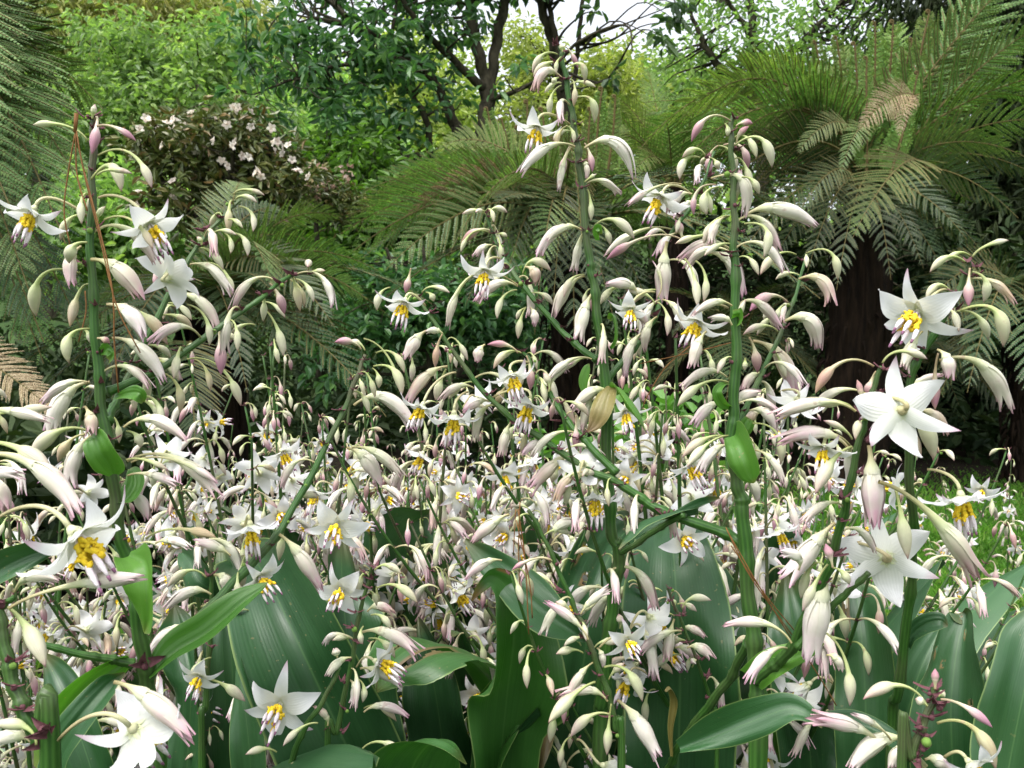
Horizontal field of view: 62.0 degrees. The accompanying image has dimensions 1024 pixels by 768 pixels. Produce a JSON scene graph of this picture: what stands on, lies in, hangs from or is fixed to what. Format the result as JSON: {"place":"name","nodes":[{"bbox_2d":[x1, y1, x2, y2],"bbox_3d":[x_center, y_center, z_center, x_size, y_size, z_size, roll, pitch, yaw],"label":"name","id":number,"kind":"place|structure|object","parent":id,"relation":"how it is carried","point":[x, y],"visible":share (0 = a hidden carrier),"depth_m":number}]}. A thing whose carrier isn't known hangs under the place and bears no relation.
{"place":"outdoors","nodes":[
{"label":"outdoors","id":0,"kind":"place"},
{"bbox_2d":[57,350,213,751],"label":"flowering lily","id":1,"kind":"object","parent":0,"point":[112,603],"visible":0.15,"depth_m":0.76},
{"bbox_2d":[0,179,818,396],"bbox_3d":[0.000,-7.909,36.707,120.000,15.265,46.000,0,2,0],"label":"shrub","id":2,"kind":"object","parent":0,"point":[171,336],"depth_m":20.44},
{"bbox_2d":[1,0,139,318],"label":"tree","id":3,"kind":"object","parent":2,"relation":"on","point":[61,7],"visible":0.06,"depth_m":19.09},
{"bbox_2d":[54,0,220,297],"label":"tree","id":4,"kind":"object","parent":2,"relation":"on","point":[141,3],"visible":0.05,"depth_m":19.52},
{"bbox_2d":[11,0,324,350],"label":"broadleaf tree","id":5,"kind":"object","parent":2,"relation":"on","point":[141,76],"visible":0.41,"depth_m":11.40},
{"bbox_2d":[134,0,319,217],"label":"tree","id":6,"kind":"object","parent":2,"relation":"on","point":[260,22],"visible":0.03,"depth_m":20.58},
{"bbox_2d":[214,41,440,355],"bbox_3d":[-3.684,-3.602,16.518,5.111,6.209,5.798,0,2,0],"label":"broadleaf tree","id":7,"kind":"object","parent":2,"relation":"on","point":[307,114],"visible":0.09,"depth_m":15.93},
{"bbox_2d":[207,0,632,378],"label":"broadleaf tree","id":8,"kind":"object","parent":2,"relation":"on","point":[409,64],"visible":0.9,"depth_m":6.98},
{"bbox_2d":[326,14,520,353],"bbox_3d":[-1.948,-4.154,18.040,4.922,7.202,4.885,0,2,0],"label":"broadleaf tree","id":9,"kind":"object","parent":2,"relation":"on","point":[442,130],"visible":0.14,"depth_m":17.07},
{"bbox_2d":[1,162,887,279],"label":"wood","id":10,"kind":"object","parent":2,"relation":"on","point":[726,199],"visible":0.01,"depth_m":25.95},
{"bbox_2d":[471,5,687,169],"bbox_3d":[1.017,-2.998,13.049,3.415,5.448,2.841,0,2,0],"label":"broadleaf tree","id":11,"kind":"object","parent":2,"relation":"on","point":[531,43],"visible":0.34,"depth_m":12.48},
{"bbox_2d":[535,0,697,141],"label":"broadleaf tree","id":12,"kind":"object","parent":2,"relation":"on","point":[551,31],"visible":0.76,"depth_m":7.75},
{"bbox_2d":[580,28,753,334],"bbox_3d":[3.458,-4.108,18.660,4.299,7.073,5.632,0,2,0],"label":"broadleaf tree","id":13,"kind":"object","parent":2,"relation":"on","point":[656,68],"visible":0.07,"depth_m":17.43},
{"bbox_2d":[643,0,911,364],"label":"broadleaf tree","id":14,"kind":"object","parent":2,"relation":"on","point":[751,30],"visible":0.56,"depth_m":9.32},
{"bbox_2d":[694,46,878,348],"bbox_3d":[6.199,-3.584,16.995,5.644,6.134,4.940,0,2,0],"label":"broadleaf tree","id":15,"kind":"object","parent":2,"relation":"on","point":[825,223],"visible":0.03,"depth_m":16.88},
{"bbox_2d":[242,0,970,220],"label":"sky","id":16,"kind":"structure","parent":0,"point":[568,10]},
{"bbox_2d":[434,460,783,552],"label":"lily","id":17,"kind":"object","parent":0,"point":[478,504],"visible":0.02,"depth_m":1.29},
{"bbox_2d":[580,328,671,526],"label":"flowering lily","id":18,"kind":"object","parent":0,"point":[648,398],"visible":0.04,"depth_m":0.90},
{"bbox_2d":[330,400,1023,610],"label":"lawn","id":19,"kind":"structure","parent":0,"point":[934,581],"depth_m":4.19},
{"bbox_2d":[0,659,83,761],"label":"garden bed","id":20,"kind":"object","parent":19,"relation":"on","point":[42,677],"depth_m":2.34},
{"bbox_2d":[0,654,34,767],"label":"flowering lily","id":21,"kind":"object","parent":20,"relation":"in","point":[4,706],"visible":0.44,"depth_m":0.65},
{"bbox_2d":[0,518,42,767],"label":"flowering lily","id":22,"kind":"object","parent":20,"relation":"on","point":[10,616],"visible":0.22,"depth_m":0.72},
{"bbox_2d":[0,473,58,767],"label":"flowering lily","id":23,"kind":"object","parent":20,"relation":"on","point":[17,642],"visible":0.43,"depth_m":0.65},
{"bbox_2d":[0,389,62,707],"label":"flowering lily","id":24,"kind":"object","parent":20,"relation":"on","point":[21,484],"visible":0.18,"depth_m":0.72},
{"bbox_2d":[0,571,90,715],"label":"flowering lily","id":25,"kind":"object","parent":20,"relation":"on","point":[73,661],"visible":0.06,"depth_m":0.84},
{"bbox_2d":[0,569,131,756],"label":"flowering lily","id":26,"kind":"object","parent":20,"relation":"on","point":[126,629],"visible":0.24,"depth_m":0.74},
{"bbox_2d":[1,410,183,683],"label":"flowering lily","id":27,"kind":"object","parent":20,"relation":"on","point":[79,493],"visible":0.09,"depth_m":0.95},
{"bbox_2d":[0,404,195,767],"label":"flowering lily","id":28,"kind":"object","parent":20,"relation":"on","point":[148,720],"visible":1,"depth_m":0.37},
{"bbox_2d":[20,470,208,710],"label":"flowering lily","id":29,"kind":"object","parent":20,"relation":"in","point":[94,626],"visible":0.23,"depth_m":0.72},
{"bbox_2d":[3,349,262,760],"bbox_3d":[-0.485,0.398,0.927,0.504,0.874,0.595,0,2,-7],"label":"flowering lily","id":30,"kind":"object","parent":20,"relation":"on","point":[92,490],"visible":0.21,"depth_m":0.93},
{"bbox_2d":[101,600,223,767],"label":"flowering lily","id":31,"kind":"object","parent":20,"relation":"on","point":[209,737],"visible":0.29,"depth_m":0.74},
{"bbox_2d":[17,342,313,767],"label":"flowering lily","id":32,"kind":"object","parent":20,"relation":"in","point":[173,446],"visible":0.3,"depth_m":0.72},
{"bbox_2d":[0,402,336,763],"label":"flowering lily","id":33,"kind":"object","parent":20,"relation":"on","point":[253,413],"visible":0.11,"depth_m":0.81},
{"bbox_2d":[108,304,248,762],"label":"flowering lily","id":34,"kind":"object","parent":20,"relation":"on","point":[221,474],"visible":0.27,"depth_m":0.97},
{"bbox_2d":[0,339,378,767],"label":"flowering lily","id":35,"kind":"object","parent":20,"relation":"on","point":[256,469],"visible":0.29,"depth_m":0.76},
{"bbox_2d":[0,104,415,767],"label":"flowering lily","id":36,"kind":"object","parent":20,"relation":"on","point":[222,608],"visible":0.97,"depth_m":0.47},
{"bbox_2d":[63,113,140,392],"bbox_3d":[-0.209,-0.068,0.433,0.044,0.144,0.022,0,2,0],"label":"pine needle bundle","id":37,"kind":"object","parent":36,"relation":"on","point":[75,125],"visible":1,"depth_m":0.44},
{"bbox_2d":[36,384,381,662],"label":"flowering lily","id":38,"kind":"object","parent":20,"relation":"on","point":[312,547],"visible":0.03,"depth_m":1.14},
{"bbox_2d":[184,410,318,603],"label":"flowering lily","id":39,"kind":"object","parent":20,"relation":"in","point":[213,512],"visible":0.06,"depth_m":1.01},
{"bbox_2d":[106,421,396,616],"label":"flowering lily","id":40,"kind":"object","parent":20,"relation":"on","point":[329,461],"visible":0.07,"depth_m":1.84},
{"bbox_2d":[7,417,496,767],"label":"flowering lily","id":41,"kind":"object","parent":20,"relation":"on","point":[159,609],"visible":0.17,"depth_m":0.76},
{"bbox_2d":[155,354,372,581],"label":"flowering lily","id":42,"kind":"object","parent":20,"relation":"on","point":[292,442],"visible":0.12,"depth_m":0.98},
{"bbox_2d":[67,353,479,648],"bbox_3d":[-0.279,0.394,1.082,0.500,0.868,0.591,0,2,1],"label":"flowering lily","id":43,"kind":"object","parent":20,"relation":"in","point":[136,448],"visible":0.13,"depth_m":1.04},
{"bbox_2d":[150,499,405,767],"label":"flowering lily","id":44,"kind":"object","parent":20,"relation":"in","point":[263,664],"visible":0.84,"depth_m":0.60},
{"bbox_2d":[198,385,406,767],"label":"flowering lily","id":45,"kind":"object","parent":20,"relation":"in","point":[373,505],"visible":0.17,"depth_m":0.80},
{"bbox_2d":[221,418,493,638],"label":"flowering lily","id":46,"kind":"object","parent":20,"relation":"on","point":[327,490],"visible":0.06,"depth_m":0.94},
{"bbox_2d":[292,374,484,740],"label":"flowering lily","id":47,"kind":"object","parent":20,"relation":"on","point":[361,551],"visible":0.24,"depth_m":0.74},
{"bbox_2d":[264,442,543,745],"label":"flowering lily","id":48,"kind":"object","parent":20,"relation":"on","point":[311,457],"visible":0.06,"depth_m":0.84},
{"bbox_2d":[317,507,495,767],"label":"flowering lily","id":49,"kind":"object","parent":20,"relation":"in","point":[431,711],"visible":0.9,"depth_m":0.59},
{"bbox_2d":[0,352,812,754],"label":"flowering lily","id":50,"kind":"object","parent":20,"relation":"on","point":[480,492],"visible":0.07,"depth_m":1.01},
{"bbox_2d":[338,387,494,570],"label":"flowering lily","id":51,"kind":"object","parent":20,"relation":"in","point":[469,479],"visible":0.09,"depth_m":1.02},
{"bbox_2d":[294,369,540,746],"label":"flowering lily","id":52,"kind":"object","parent":20,"relation":"in","point":[535,714],"visible":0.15,"depth_m":0.86},
{"bbox_2d":[305,363,558,733],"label":"flowering lily","id":53,"kind":"object","parent":20,"relation":"in","point":[509,474],"visible":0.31,"depth_m":0.75},
{"bbox_2d":[398,480,466,644],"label":"flowering lily","id":54,"kind":"object","parent":20,"relation":"in","point":[454,561],"visible":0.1,"depth_m":0.82},
{"bbox_2d":[395,453,522,738],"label":"flowering lily","id":55,"kind":"object","parent":20,"relation":"in","point":[490,598],"visible":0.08,"depth_m":0.87},
{"bbox_2d":[403,408,532,566],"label":"flowering lily","id":56,"kind":"object","parent":20,"relation":"on","point":[481,517],"visible":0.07,"depth_m":1.16},
{"bbox_2d":[348,337,590,665],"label":"flowering lily","id":57,"kind":"object","parent":20,"relation":"on","point":[523,466],"visible":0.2,"depth_m":0.84},
{"bbox_2d":[406,368,561,577],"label":"flowering lily","id":58,"kind":"object","parent":20,"relation":"in","point":[436,472],"visible":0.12,"depth_m":1.02},
{"bbox_2d":[475,430,502,603],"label":"flowering lily","id":59,"kind":"object","parent":20,"relation":"in","point":[484,507],"visible":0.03,"depth_m":1.05},
{"bbox_2d":[397,343,589,735],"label":"flowering lily","id":60,"kind":"object","parent":20,"relation":"on","point":[457,493],"visible":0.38,"depth_m":0.77},
{"bbox_2d":[266,353,750,766],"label":"flowering lily","id":61,"kind":"object","parent":20,"relation":"on","point":[457,527],"visible":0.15,"depth_m":0.81},
{"bbox_2d":[445,415,586,532],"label":"flowering lily","id":62,"kind":"object","parent":20,"relation":"on","point":[517,440],"visible":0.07,"depth_m":1.33},
{"bbox_2d":[430,509,661,767],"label":"flowering lily","id":63,"kind":"object","parent":20,"relation":"in","point":[504,704],"visible":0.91,"depth_m":0.58},
{"bbox_2d":[374,384,728,636],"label":"flowering lily","id":64,"kind":"object","parent":20,"relation":"on","point":[561,538],"visible":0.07,"depth_m":0.89},
{"bbox_2d":[405,333,714,767],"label":"flowering lily","id":65,"kind":"object","parent":20,"relation":"on","point":[658,620],"visible":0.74,"depth_m":0.62},
{"bbox_2d":[537,432,582,583],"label":"flowering lily","id":66,"kind":"object","parent":20,"relation":"in","point":[570,501],"visible":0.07,"depth_m":0.85},
{"bbox_2d":[449,382,685,701],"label":"flowering lily","id":67,"kind":"object","parent":20,"relation":"on","point":[671,447],"visible":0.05,"depth_m":1.09},
{"bbox_2d":[510,337,663,584],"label":"flowering lily","id":68,"kind":"object","parent":20,"relation":"in","point":[540,542],"visible":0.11,"depth_m":0.75},
{"bbox_2d":[446,36,748,767],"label":"flowering lily","id":69,"kind":"object","parent":20,"relation":"on","point":[684,691],"visible":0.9,"depth_m":0.62},
{"bbox_2d":[573,356,631,688],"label":"flowering lily","id":70,"kind":"object","parent":20,"relation":"on","point":[625,500],"visible":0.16,"depth_m":0.77},
{"bbox_2d":[532,410,672,551],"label":"flowering lily","id":71,"kind":"object","parent":20,"relation":"on","point":[653,488],"visible":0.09,"depth_m":0.76},
{"bbox_2d":[460,514,748,751],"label":"flowering lily","id":72,"kind":"object","parent":20,"relation":"in","point":[744,746],"visible":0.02,"depth_m":0.79},
{"bbox_2d":[513,502,532,633],"bbox_3d":[0.007,0.114,0.531,0.012,0.082,0.006,0,2,0],"label":"pine needle bundle","id":73,"kind":"object","parent":72,"relation":"on","point":[523,549],"visible":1,"depth_m":0.53},
{"bbox_2d":[546,337,728,550],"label":"flowering lily","id":74,"kind":"object","parent":20,"relation":"in","point":[710,484],"visible":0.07,"depth_m":0.92},
{"bbox_2d":[397,294,945,703],"bbox_3d":[0.130,0.380,0.766,0.531,0.922,0.627,1,2,16],"label":"flowering lily","id":75,"kind":"object","parent":20,"relation":"in","point":[625,416],"visible":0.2,"depth_m":0.75},
{"bbox_2d":[640,585,724,767],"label":"flowering lily","id":76,"kind":"object","parent":20,"relation":"in","point":[671,640],"visible":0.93,"depth_m":0.62},
{"bbox_2d":[584,387,786,762],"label":"flowering lily","id":77,"kind":"object","parent":20,"relation":"on","point":[678,663],"visible":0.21,"depth_m":0.74},
{"bbox_2d":[374,112,1008,767],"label":"flowering lily","id":78,"kind":"object","parent":20,"relation":"on","point":[878,554],"visible":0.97,"depth_m":0.52},
{"bbox_2d":[567,494,841,767],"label":"flowering lily","id":79,"kind":"object","parent":20,"relation":"on","point":[780,682],"visible":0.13,"depth_m":0.66},
{"bbox_2d":[614,319,810,639],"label":"flowering lily","id":80,"kind":"object","parent":20,"relation":"in","point":[630,445],"visible":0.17,"depth_m":0.83},
{"bbox_2d":[406,384,1023,739],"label":"flowering lily","id":81,"kind":"object","parent":20,"relation":"on","point":[989,611],"visible":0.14,"depth_m":0.98},
{"bbox_2d":[614,318,861,767],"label":"flowering lily","id":82,"kind":"object","parent":20,"relation":"on","point":[837,584],"visible":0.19,"depth_m":0.66},
{"bbox_2d":[711,413,798,693],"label":"flowering lily","id":83,"kind":"object","parent":20,"relation":"on","point":[765,556],"visible":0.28,"depth_m":0.72},
{"bbox_2d":[762,337,845,592],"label":"flowering lily","id":84,"kind":"object","parent":20,"relation":"on","point":[795,542],"visible":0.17,"depth_m":0.94},
{"bbox_2d":[703,369,904,608],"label":"flowering lily","id":85,"kind":"object","parent":20,"relation":"in","point":[726,485],"visible":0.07,"depth_m":1.02},
{"bbox_2d":[691,350,954,757],"bbox_3d":[0.241,0.403,0.814,0.916,0.872,0.982,1,3,27],"label":"flowering lily","id":86,"kind":"object","parent":20,"relation":"on","point":[801,689],"visible":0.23,"depth_m":0.65},
{"bbox_2d":[783,413,895,577],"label":"flowering lily","id":87,"kind":"object","parent":20,"relation":"on","point":[800,494],"visible":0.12,"depth_m":1.41},
{"bbox_2d":[750,418,984,685],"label":"flowering lily","id":88,"kind":"object","parent":20,"relation":"on","point":[805,494],"visible":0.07,"depth_m":1.18},
{"bbox_2d":[730,482,1023,668],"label":"flowering lily","id":89,"kind":"object","parent":20,"relation":"on","point":[848,565],"visible":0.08,"depth_m":1.08},
{"bbox_2d":[802,608,1023,767],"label":"flowering lily","id":90,"kind":"object","parent":20,"relation":"in","point":[942,723],"visible":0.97,"depth_m":0.50},
{"bbox_2d":[808,479,1018,700],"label":"flowering lily","id":91,"kind":"object","parent":20,"relation":"in","point":[828,485],"visible":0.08,"depth_m":0.77},
{"bbox_2d":[832,444,1023,679],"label":"flowering lily","id":92,"kind":"object","parent":20,"relation":"in","point":[976,486],"visible":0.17,"depth_m":0.85},
{"bbox_2d":[889,456,983,611],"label":"flowering lily","id":93,"kind":"object","parent":20,"relation":"on","point":[953,561],"visible":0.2,"depth_m":1.60},
{"bbox_2d":[902,467,992,705],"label":"flowering lily","id":94,"kind":"object","parent":20,"relation":"on","point":[923,515],"visible":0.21,"depth_m":1.83},
{"bbox_2d":[878,239,1017,767],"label":"flowering lily","id":95,"kind":"object","parent":20,"relation":"on","point":[913,320],"visible":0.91,"depth_m":0.47},
{"bbox_2d":[982,459,1023,678],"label":"flowering lily","id":96,"kind":"object","parent":20,"relation":"on","point":[1009,510],"visible":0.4,"depth_m":1.68},
{"bbox_2d":[0,0,103,414],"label":"tree fern","id":97,"kind":"object","parent":19,"relation":"on","point":[17,22],"visible":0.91,"depth_m":2.17},
{"bbox_2d":[0,489,355,644],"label":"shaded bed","id":98,"kind":"object","parent":19,"relation":"on","point":[91,594],"depth_m":3.00},
{"bbox_2d":[11,179,431,581],"bbox_3d":[-1.012,0.072,2.929,1.479,1.760,1.577,0,2,0],"label":"tree fern","id":99,"kind":"object","parent":98,"relation":"on","point":[268,257],"visible":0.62,"depth_m":2.85},
{"bbox_2d":[0,269,1010,614],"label":"undergrowth","id":100,"kind":"object","parent":19,"relation":"on","point":[978,435],"visible":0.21,"depth_m":7.01},
{"bbox_2d":[0,150,221,407],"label":"leafy shrub","id":101,"kind":"object","parent":100,"relation":"on","point":[118,248],"visible":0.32,"depth_m":6.11},
{"bbox_2d":[105,94,325,406],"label":"rhododendron bush","id":102,"kind":"object","parent":100,"relation":"on","point":[255,161],"visible":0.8,"depth_m":4.68},
{"bbox_2d":[280,157,379,377],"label":"azalea bush","id":103,"kind":"object","parent":100,"relation":"on","point":[330,192],"visible":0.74,"depth_m":5.38},
{"bbox_2d":[269,117,461,406],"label":"leafy shrub","id":104,"kind":"object","parent":100,"relation":"on","point":[369,165],"visible":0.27,"depth_m":6.42},
{"bbox_2d":[288,236,550,408],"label":"leafy shrub","id":105,"kind":"object","parent":100,"relation":"on","point":[474,320],"visible":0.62,"depth_m":5.46},
{"bbox_2d":[424,125,664,405],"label":"leafy shrub","id":106,"kind":"object","parent":100,"relation":"on","point":[632,191],"visible":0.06,"depth_m":7.05},
{"bbox_2d":[537,171,990,390],"bbox_3d":[2.148,-0.854,7.342,4.134,2.123,1.942,0,2,0],"label":"leafy shrub","id":107,"kind":"object","parent":100,"relation":"on","point":[719,282],"visible":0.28,"depth_m":7.25},
{"bbox_2d":[0,463,1023,681],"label":"lawn grass","id":108,"kind":"structure","parent":19,"relation":"on","point":[934,536],"depth_m":4.34},
{"bbox_2d":[521,383,723,506],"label":"leafy herb","id":109,"kind":"object","parent":19,"relation":"on","point":[660,398],"visible":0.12,"depth_m":1.54},
{"bbox_2d":[273,404,1023,500],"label":"fern bed","id":110,"kind":"object","parent":19,"relation":"on","point":[949,463],"visible":0.02,"depth_m":6.21},
{"bbox_2d":[341,86,819,493],"bbox_3d":[0.343,-0.347,4.311,2.328,2.472,2.005,0,2,0],"label":"tree fern","id":111,"kind":"object","parent":110,"relation":"on","point":[532,201],"visible":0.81,"depth_m":4.01},
{"bbox_2d":[539,69,789,453],"bbox_3d":[1.114,-0.884,6.658,1.828,3.258,2.123,0,2,0],"label":"tree fern","id":112,"kind":"object","parent":110,"relation":"on","point":[662,158],"visible":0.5,"depth_m":6.54},
{"bbox_2d":[632,282,844,442],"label":"tree fern","id":113,"kind":"object","parent":110,"relation":"on","point":[747,350],"visible":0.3,"depth_m":6.05},
{"bbox_2d":[640,0,1023,484],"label":"tree fern","id":114,"kind":"object","parent":110,"relation":"on","point":[872,141],"visible":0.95,"depth_m":5.47},
{"bbox_2d":[803,307,1009,446],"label":"tree fern","id":115,"kind":"object","parent":110,"relation":"on","point":[930,355],"visible":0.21,"depth_m":6.58},
{"bbox_2d":[893,241,1023,483],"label":"tree fern","id":116,"kind":"object","parent":110,"relation":"on","point":[1014,362],"visible":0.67,"depth_m":5.40},
{"bbox_2d":[797,0,1023,421],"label":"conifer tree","id":117,"kind":"object","parent":19,"relation":"on","point":[1010,187],"visible":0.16,"depth_m":8.17},
{"bbox_2d":[893,215,1023,415],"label":"leafy shrub","id":118,"kind":"object","parent":19,"relation":"on","point":[1018,258],"visible":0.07,"depth_m":7.46},
{"bbox_2d":[725,527,836,705],"bbox_3d":[0.158,0.136,0.499,0.066,0.105,0.007,0,2,0],"label":"pine needle bundle","id":119,"kind":"object","parent":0,"point":[753,580],"visible":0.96,"depth_m":0.50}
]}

